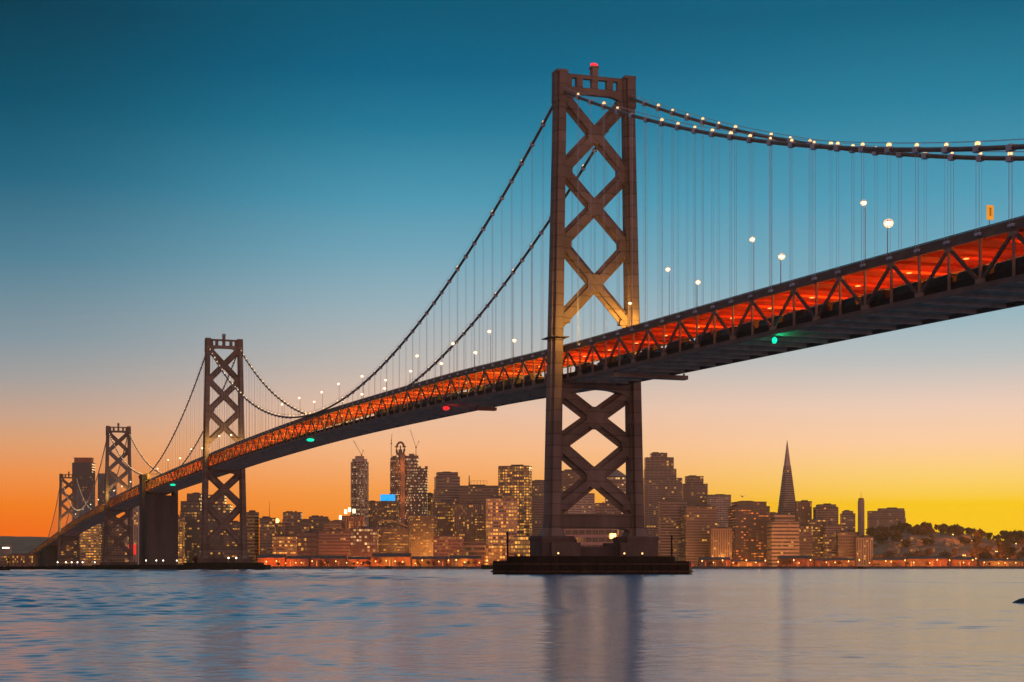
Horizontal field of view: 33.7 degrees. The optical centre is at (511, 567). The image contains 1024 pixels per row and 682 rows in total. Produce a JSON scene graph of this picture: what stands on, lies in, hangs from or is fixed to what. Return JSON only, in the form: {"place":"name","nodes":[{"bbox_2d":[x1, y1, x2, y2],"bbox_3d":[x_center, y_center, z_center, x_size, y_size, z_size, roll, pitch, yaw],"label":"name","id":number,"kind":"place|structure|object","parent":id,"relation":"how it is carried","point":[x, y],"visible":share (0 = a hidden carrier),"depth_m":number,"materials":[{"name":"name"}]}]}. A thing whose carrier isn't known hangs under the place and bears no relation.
{"place":"outdoors","nodes":[
{"label":"outdoors","id":0,"kind":"place"},
{"bbox_2d":[0,536,49,554],"bbox_3d":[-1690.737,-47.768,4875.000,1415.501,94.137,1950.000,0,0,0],"label":"hills","id":1,"kind":"structure","parent":0,"point":[24,545],"depth_m":4786.79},
{"bbox_2d":[1,545,11,553],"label":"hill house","id":2,"kind":"structure","parent":1,"relation":"on","point":[6,549],"depth_m":4294.00,"materials":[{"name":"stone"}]},
{"bbox_2d":[80,523,101,565],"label":"apartment block","id":3,"kind":"structure","parent":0,"point":[90,546],"depth_m":2747.00,"materials":[{"name":"beige stone"}]},
{"bbox_2d":[102,518,124,561],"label":"office block","id":4,"kind":"structure","parent":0,"point":[118,531],"depth_m":2785.03,"materials":[{"name":"stone"}]},
{"bbox_2d":[180,492,201,562],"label":"office tower","id":5,"kind":"structure","parent":0,"point":[190,511],"depth_m":2746.64,"materials":[{"name":"stone"}]},
{"bbox_2d":[208,495,232,557],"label":"office tower","id":6,"kind":"structure","parent":0,"point":[221,507],"depth_m":2744.41,"materials":[{"name":"stone"}]},
{"bbox_2d":[224,521,239,557],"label":"office block","id":7,"kind":"structure","parent":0,"point":[228,539],"depth_m":2687.34,"materials":[{"name":"brown stone"}]},
{"bbox_2d":[259,502,275,553],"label":"office block","id":8,"kind":"structure","parent":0,"point":[267,528],"depth_m":2629.12,"materials":[{"name":"concrete"}]},
{"bbox_2d":[276,519,285,535],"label":"office block","id":9,"kind":"structure","parent":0,"point":[280,528],"depth_m":2652.61,"materials":[{"name":"concrete"}]},
{"bbox_2d":[272,534,296,556],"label":"warehouse","id":10,"kind":"structure","parent":0,"point":[284,544],"depth_m":2545.29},
{"bbox_2d":[282,511,302,535],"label":"office block","id":11,"kind":"structure","parent":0,"point":[291,519],"depth_m":2668.25,"materials":[{"name":"concrete"}]},
{"bbox_2d":[286,556,310,565],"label":"pier shed","id":12,"kind":"structure","parent":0,"point":[298,560],"depth_m":2462.37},
{"bbox_2d":[297,530,318,565],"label":"warehouse","id":13,"kind":"structure","parent":0,"point":[307,542],"depth_m":2546.69,"materials":[{"name":"stone"}]},
{"bbox_2d":[307,515,329,531],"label":"office block","id":14,"kind":"structure","parent":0,"point":[317,522],"depth_m":2666.88,"materials":[{"name":"concrete"}]},
{"bbox_2d":[318,529,349,565],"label":"warehouse","id":15,"kind":"structure","parent":0,"point":[333,542],"depth_m":2541.27,"materials":[{"name":"brown stone"}]},
{"bbox_2d":[348,557,370,565],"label":"pier shed","id":16,"kind":"structure","parent":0,"point":[351,560],"depth_m":2458.70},
{"bbox_2d":[349,526,378,565],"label":"warehouse","id":17,"kind":"structure","parent":0,"point":[364,540],"depth_m":2543.59,"materials":[{"name":"stone"}]},
{"bbox_2d":[378,494,398,527],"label":"office block","id":18,"kind":"structure","parent":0,"point":[388,506],"depth_m":2886.69,"materials":[{"name":"stone"}]},
{"bbox_2d":[378,520,410,552],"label":"arched hall","id":19,"kind":"structure","parent":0,"point":[394,540],"depth_m":2600.19,"materials":[{"name":"stone"}]},
{"bbox_2d":[409,514,436,555],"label":"office block","id":20,"kind":"structure","parent":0,"point":[423,530],"depth_m":2682.77,"materials":[{"name":"stone"}]},
{"bbox_2d":[432,500,454,535],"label":"office block","id":21,"kind":"structure","parent":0,"point":[442,511],"depth_m":2843.55,"materials":[{"name":"stone"}]},
{"bbox_2d":[434,471,459,502],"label":"office tower","id":22,"kind":"structure","parent":0,"point":[446,485],"depth_m":3130.64,"materials":[{"name":"stone"}]},
{"bbox_2d":[452,502,485,540],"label":"office block","id":23,"kind":"structure","parent":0,"point":[464,514],"depth_m":2817.50,"materials":[{"name":"brown stone"}]},
{"bbox_2d":[459,475,497,502],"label":"office tower","id":24,"kind":"structure","parent":0,"point":[480,493],"depth_m":3063.00,"materials":[{"name":"concrete"}]},
{"bbox_2d":[474,514,485,540],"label":"office block","id":25,"kind":"structure","parent":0,"point":[479,527],"depth_m":2770.60,"materials":[{"name":"concrete"}]},
{"bbox_2d":[486,496,516,544],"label":"office block","id":26,"kind":"structure","parent":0,"point":[501,516],"depth_m":2739.82,"materials":[{"name":"pink stone"}]},
{"bbox_2d":[0,569,1023,681],"bbox_3d":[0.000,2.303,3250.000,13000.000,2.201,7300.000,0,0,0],"label":"water","id":27,"kind":"structure","parent":0,"point":[488,625],"depth_m":63.34,"materials":[{"name":"blue liquid"}]},
{"bbox_2d":[0,566,133,569],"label":"wharf","id":28,"kind":"structure","parent":27,"relation":"on","point":[71,567],"depth_m":1500.00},
{"bbox_2d":[0,555,9,565],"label":"office block","id":29,"kind":"structure","parent":28,"relation":"on","point":[4,560],"depth_m":2929.48,"materials":[{"name":"brown stone"}]},
{"bbox_2d":[10,554,38,565],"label":"office block","id":30,"kind":"structure","parent":28,"relation":"on","point":[23,559],"depth_m":2933.94,"materials":[{"name":"brown brick"}]},
{"bbox_2d":[28,63,1023,573],"bbox_3d":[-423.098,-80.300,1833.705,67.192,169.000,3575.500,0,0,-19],"label":"suspension bridge","id":31,"kind":"structure","parent":27,"relation":"on","point":[554,549],"depth_m":525.23,"materials":[{"name":"metal"}]},
{"bbox_2d":[475,405,496,410],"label":"inspection gantry","id":32,"kind":"object","parent":31,"relation":"hanging from","point":[493,408],"visible":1,"depth_m":644.64,"materials":[{"name":"metal"}]},
{"bbox_2d":[611,371,687,380],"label":"inspection gantry","id":33,"kind":"object","parent":31,"relation":"hanging from","point":[683,377],"visible":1,"depth_m":486.13,"materials":[{"name":"metal"}]},
{"bbox_2d":[639,345,660,355],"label":"box truck","id":34,"kind":"object","parent":31,"relation":"on","point":[653,348],"visible":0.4,"depth_m":466.04,"materials":[{"name":"paint"}]},
{"bbox_2d":[669,338,689,348],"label":"box truck","id":35,"kind":"object","parent":31,"relation":"on","point":[674,344],"visible":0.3,"depth_m":448.81,"materials":[{"name":"paint"}]},
{"bbox_2d":[695,331,717,341],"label":"box truck","id":36,"kind":"object","parent":31,"relation":"on","point":[708,335],"visible":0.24,"depth_m":431.49,"materials":[{"name":"paint"}]},
{"bbox_2d":[716,326,737,337],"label":"coach","id":37,"kind":"object","parent":31,"relation":"on","point":[722,332],"visible":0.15,"depth_m":423.41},
{"bbox_2d":[734,320,760,331],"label":"box truck","id":38,"kind":"object","parent":31,"relation":"on","point":[745,326],"visible":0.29,"depth_m":409.86,"materials":[{"name":"paint"}]},
{"bbox_2d":[758,315,782,327],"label":"coach","id":39,"kind":"object","parent":31,"relation":"on","point":[762,323],"visible":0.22,"depth_m":400.73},
{"bbox_2d":[782,309,806,321],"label":"coach","id":40,"kind":"object","parent":31,"relation":"on","point":[798,314],"visible":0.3,"depth_m":388.20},
{"bbox_2d":[804,302,833,316],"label":"box truck","id":41,"kind":"object","parent":31,"relation":"on","point":[829,306],"visible":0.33,"depth_m":376.45,"materials":[{"name":"paint"}]},
{"bbox_2d":[832,297,860,309],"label":"coach","id":42,"kind":"object","parent":31,"relation":"on","point":[851,301],"visible":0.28,"depth_m":366.57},
{"bbox_2d":[834,299,853,308],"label":"window","id":43,"kind":"structure","parent":42,"relation":"in","point":[851,301],"depth_m":366.95,"materials":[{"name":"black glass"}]},
{"bbox_2d":[861,289,889,302],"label":"coach","id":44,"kind":"object","parent":31,"relation":"on","point":[883,293],"visible":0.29,"depth_m":353.59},
{"bbox_2d":[893,282,922,295],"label":"coach","id":45,"kind":"object","parent":31,"relation":"on","point":[902,289],"visible":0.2,"depth_m":344.78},
{"bbox_2d":[893,284,914,294],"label":"window","id":46,"kind":"structure","parent":45,"relation":"in","point":[907,288],"depth_m":345.82,"materials":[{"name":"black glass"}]},
{"bbox_2d":[922,274,957,287],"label":"coach","id":47,"kind":"object","parent":31,"relation":"on","point":[938,281],"visible":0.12,"depth_m":332.46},
{"bbox_2d":[924,277,946,285],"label":"window","id":48,"kind":"structure","parent":47,"relation":"in","point":[941,280],"depth_m":333.14,"materials":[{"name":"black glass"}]},
{"bbox_2d":[956,265,994,280],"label":"coach","id":49,"kind":"object","parent":31,"relation":"on","point":[963,275],"visible":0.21,"depth_m":322.60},
{"bbox_2d":[959,268,984,278],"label":"window","id":50,"kind":"structure","parent":49,"relation":"in","point":[965,275],"depth_m":323.52,"materials":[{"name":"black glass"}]},
{"bbox_2d":[986,205,993,224],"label":"deck sign","id":51,"kind":"object","parent":31,"relation":"on","point":[989,212],"visible":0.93,"depth_m":318.76,"materials":[{"name":"plastic"}]},
{"bbox_2d":[993,256,1023,272],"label":"coach","id":52,"kind":"object","parent":31,"relation":"on","point":[1006,265],"visible":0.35,"depth_m":311.53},
{"bbox_2d":[996,258,1023,270],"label":"window","id":53,"kind":"structure","parent":52,"relation":"in","point":[1021,261],"depth_m":311.50,"materials":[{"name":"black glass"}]},
{"bbox_2d":[0,0,1023,540],"label":"sky","id":54,"kind":"structure","parent":0,"point":[298,181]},
{"bbox_2d":[513,536,529,555],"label":"office block","id":55,"kind":"structure","parent":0,"point":[522,545],"depth_m":2606.38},
{"bbox_2d":[532,480,543,535],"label":"office tower","id":56,"kind":"structure","parent":0,"point":[537,503],"depth_m":3084.38,"materials":[{"name":"concrete"}]},
{"bbox_2d":[561,469,580,513],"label":"office tower","id":57,"kind":"structure","parent":0,"point":[570,477],"depth_m":3077.46,"materials":[{"name":"concrete"}]},
{"bbox_2d":[568,493,594,513],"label":"office block","id":58,"kind":"structure","parent":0,"point":[585,504],"depth_m":2882.46,"materials":[{"name":"concrete"}]},
{"bbox_2d":[563,528,618,546],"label":"ferry hall","id":59,"kind":"structure","parent":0,"point":[592,537],"depth_m":2549.85,"materials":[{"name":"brown stone"}]},
{"bbox_2d":[595,501,619,536],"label":"office block","id":60,"kind":"structure","parent":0,"point":[607,507],"depth_m":2883.33,"materials":[{"name":"stone"}]},
{"bbox_2d":[605,470,625,536],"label":"office tower","id":61,"kind":"structure","parent":0,"point":[617,478],"depth_m":3132.85,"materials":[{"name":"concrete"}]},
{"bbox_2d":[271,566,1023,568],"bbox_3d":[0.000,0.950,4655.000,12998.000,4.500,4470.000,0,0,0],"label":"ground","id":62,"kind":"structure","parent":0,"point":[693,567],"depth_m":2434.76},
{"bbox_2d":[61,540,76,559],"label":"office block","id":63,"kind":"structure","parent":62,"relation":"on","point":[68,547],"depth_m":2837.93,"materials":[{"name":"brown stone"}]},
{"bbox_2d":[72,458,94,518],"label":"slab tower","id":64,"kind":"structure","parent":62,"relation":"on","point":[83,469],"depth_m":2888.00,"materials":[{"name":"concrete"}]},
{"bbox_2d":[98,472,116,522],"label":"slab tower","id":65,"kind":"structure","parent":62,"relation":"on","point":[99,487],"depth_m":2946.52,"materials":[{"name":"concrete"}]},
{"bbox_2d":[125,506,138,564],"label":"apartment block","id":66,"kind":"structure","parent":62,"relation":"on","point":[135,510],"depth_m":2691.00,"materials":[{"name":"concrete"}]},
{"bbox_2d":[178,515,184,564],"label":"apartment block","id":67,"kind":"structure","parent":62,"relation":"on","point":[181,540],"depth_m":2692.50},
{"bbox_2d":[246,510,258,562],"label":"apartment block","id":68,"kind":"structure","parent":62,"relation":"on","point":[252,516],"depth_m":2632.96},
{"bbox_2d":[257,554,285,565],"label":"pier shed","id":69,"kind":"structure","parent":62,"relation":"on","point":[270,559],"depth_m":2463.97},
{"bbox_2d":[300,519,311,531],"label":"office block","id":70,"kind":"structure","parent":62,"relation":"on","point":[305,524],"depth_m":2652.85,"materials":[{"name":"concrete"}]},
{"bbox_2d":[310,556,346,565],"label":"pier shed","id":71,"kind":"structure","parent":62,"relation":"on","point":[339,560],"depth_m":2460.54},
{"bbox_2d":[324,520,345,529],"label":"office block","id":72,"kind":"structure","parent":62,"relation":"on","point":[334,524],"depth_m":2626.68,"materials":[{"name":"concrete"}]},
{"bbox_2d":[339,508,363,529],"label":"office block","id":73,"kind":"structure","parent":62,"relation":"on","point":[354,520],"depth_m":2626.82,"materials":[{"name":"orange brick"}]},
{"bbox_2d":[351,456,368,525],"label":"round tower","id":74,"kind":"structure","parent":62,"relation":"on","point":[359,483],"depth_m":3037.52,"materials":[{"name":"concrete"}]},
{"bbox_2d":[369,500,377,527],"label":"apartment tower","id":75,"kind":"structure","parent":62,"relation":"on","point":[373,514],"depth_m":3072.00,"materials":[{"name":"brown stone"}]},
{"bbox_2d":[372,553,411,565],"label":"pier shed","id":76,"kind":"structure","parent":62,"relation":"on","point":[393,559],"depth_m":2456.76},
{"bbox_2d":[389,441,427,527],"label":"tall tower","id":77,"kind":"structure","parent":62,"relation":"on","point":[408,482],"depth_m":3180.00,"materials":[{"name":"concrete"}]},
{"bbox_2d":[412,556,448,565],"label":"pier shed","id":78,"kind":"structure","parent":62,"relation":"on","point":[440,559],"depth_m":2454.42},
{"bbox_2d":[428,493,433,514],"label":"office tower","id":79,"kind":"structure","parent":62,"relation":"on","point":[430,498],"depth_m":3215.00,"materials":[{"name":"concrete"}]},
{"bbox_2d":[433,534,463,565],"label":"office block","id":80,"kind":"structure","parent":62,"relation":"on","point":[448,545],"depth_m":2561.90,"materials":[{"name":"brown stone"}]},
{"bbox_2d":[450,556,481,565],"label":"pier shed","id":81,"kind":"structure","parent":62,"relation":"on","point":[461,560],"depth_m":2452.28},
{"bbox_2d":[463,541,486,564],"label":"office block","id":82,"kind":"structure","parent":62,"relation":"on","point":[474,548],"depth_m":2584.91,"materials":[{"name":"beige stone"}]},
{"bbox_2d":[485,545,514,564],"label":"apartment block","id":83,"kind":"structure","parent":62,"relation":"on","point":[495,553],"depth_m":2542.04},
{"bbox_2d":[498,464,531,535],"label":"office tower","id":84,"kind":"structure","parent":62,"relation":"on","point":[514,481],"depth_m":2935.67,"materials":[{"name":"concrete"}]},
{"bbox_2d":[681,504,716,565],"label":"office block","id":85,"kind":"structure","parent":62,"relation":"on","point":[698,521],"depth_m":2728.32,"materials":[{"name":"brown stone"}]},
{"bbox_2d":[698,557,730,565],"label":"pier shed","id":86,"kind":"structure","parent":62,"relation":"on","point":[703,561],"depth_m":2437.30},
{"bbox_2d":[709,527,731,565],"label":"office block","id":87,"kind":"structure","parent":62,"relation":"on","point":[720,541],"depth_m":2686.93,"materials":[{"name":"brown stone"}]},
{"bbox_2d":[730,560,766,565],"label":"pier shed","id":88,"kind":"structure","parent":62,"relation":"on","point":[752,563],"depth_m":2438.88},
{"bbox_2d":[767,514,798,565],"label":"office block","id":89,"kind":"structure","parent":62,"relation":"on","point":[782,534],"depth_m":2681.82,"materials":[{"name":"beige stone"}]},
{"bbox_2d":[777,556,812,565],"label":"pier shed","id":90,"kind":"structure","parent":62,"relation":"on","point":[801,561],"depth_m":2441.86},
{"bbox_2d":[795,500,811,524],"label":"office tower","id":91,"kind":"structure","parent":62,"relation":"on","point":[803,511],"depth_m":3240.00,"materials":[{"name":"orange brick"}]},
{"bbox_2d":[813,503,837,523],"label":"office tower","id":92,"kind":"structure","parent":62,"relation":"on","point":[828,512],"depth_m":3183.40,"materials":[{"name":"stone"}]},
{"bbox_2d":[813,558,854,565],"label":"pier shed","id":93,"kind":"structure","parent":62,"relation":"on","point":[823,561],"depth_m":2444.37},
{"bbox_2d":[840,510,854,531],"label":"apartment tower","id":94,"kind":"structure","parent":62,"relation":"on","point":[847,519],"depth_m":3690.00,"materials":[{"name":"stone"}]},
{"bbox_2d":[858,498,864,535],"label":"monument tower","id":95,"kind":"structure","parent":62,"relation":"on","point":[861,530],"depth_m":3794.43,"materials":[{"name":"concrete"}]},
{"bbox_2d":[854,535,872,565],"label":"office block","id":96,"kind":"structure","parent":62,"relation":"on","point":[863,548],"depth_m":2709.30,"materials":[{"name":"stone"}]},
{"bbox_2d":[867,507,905,535],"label":"apartment tower","id":97,"kind":"structure","parent":62,"relation":"on","point":[888,516],"depth_m":3687.50,"materials":[{"name":"concrete"}]},
{"bbox_2d":[870,558,904,565],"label":"pier shed","id":98,"kind":"structure","parent":62,"relation":"on","point":[888,562],"depth_m":2447.83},
{"bbox_2d":[904,556,947,565],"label":"pier shed","id":99,"kind":"structure","parent":62,"relation":"on","point":[932,560],"depth_m":2450.28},
{"bbox_2d":[949,557,975,565],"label":"pier shed","id":100,"kind":"structure","parent":62,"relation":"on","point":[959,561],"depth_m":2452.65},
{"bbox_2d":[976,559,1023,565],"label":"pier shed","id":101,"kind":"structure","parent":62,"relation":"on","point":[1005,562],"depth_m":2455.12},
{"bbox_2d":[643,452,681,536],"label":"office tower","id":102,"kind":"structure","parent":0,"point":[661,481],"depth_m":3130.00,"materials":[{"name":"concrete"}]},
{"bbox_2d":[658,499,686,560],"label":"office block","id":103,"kind":"structure","parent":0,"point":[669,517],"depth_m":2782.22,"materials":[{"name":"stone"}]},
{"bbox_2d":[682,475,707,505],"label":"office tower","id":104,"kind":"structure","parent":0,"point":[694,490],"depth_m":3181.61,"materials":[{"name":"concrete"}]},
{"bbox_2d":[705,494,730,527],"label":"office tower","id":105,"kind":"structure","parent":0,"point":[722,502],"depth_m":3132.85,"materials":[{"name":"concrete"}]},
{"bbox_2d":[728,501,769,559],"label":"office tower","id":106,"kind":"structure","parent":0,"point":[747,521],"depth_m":2757.89,"materials":[{"name":"concrete"}]},
{"bbox_2d":[777,441,795,514],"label":"pyramid tower","id":107,"kind":"structure","parent":0,"point":[787,500],"depth_m":3292.11,"materials":[{"name":"concrete"}]},
{"bbox_2d":[799,524,812,556],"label":"office block","id":108,"kind":"structure","parent":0,"point":[805,539],"depth_m":2749.00,"materials":[{"name":"brown stone"}]},
{"bbox_2d":[808,518,826,557],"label":"office block","id":109,"kind":"structure","parent":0,"point":[817,523],"depth_m":2788.99,"materials":[{"name":"stone"}]},
{"bbox_2d":[823,523,840,557],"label":"office block","id":110,"kind":"structure","parent":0,"point":[830,530],"depth_m":2769.91,"materials":[{"name":"stone"}]},
{"bbox_2d":[836,530,856,557],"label":"office block","id":111,"kind":"structure","parent":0,"point":[844,543],"depth_m":2728.25,"materials":[{"name":"brown stone"}]},
{"bbox_2d":[870,532,1023,565],"bbox_3d":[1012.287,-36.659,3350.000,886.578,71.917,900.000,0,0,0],"label":"hill","id":112,"kind":"structure","parent":0,"point":[942,547],"depth_m":3236.17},
{"bbox_2d":[874,533,887,542],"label":"tree","id":113,"kind":"object","parent":112,"relation":"on","point":[882,537],"visible":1,"depth_m":3301.96,"materials":[{"name":"green plant"}]},
{"bbox_2d":[858,531,1022,564],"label":"hillside scrub","id":114,"kind":"object","parent":112,"relation":"on","point":[988,539],"visible":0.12,"depth_m":3352.49,"materials":[{"name":"green plant"}]},
{"bbox_2d":[972,528,984,537],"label":"tree","id":115,"kind":"object","parent":112,"relation":"on","point":[979,533],"visible":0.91,"depth_m":3287.89,"materials":[{"name":"green plant"}]},
{"bbox_2d":[977,550,992,558],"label":"tree","id":116,"kind":"object","parent":112,"relation":"on","point":[986,554],"visible":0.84,"depth_m":2976.73,"materials":[{"name":"green plant"}]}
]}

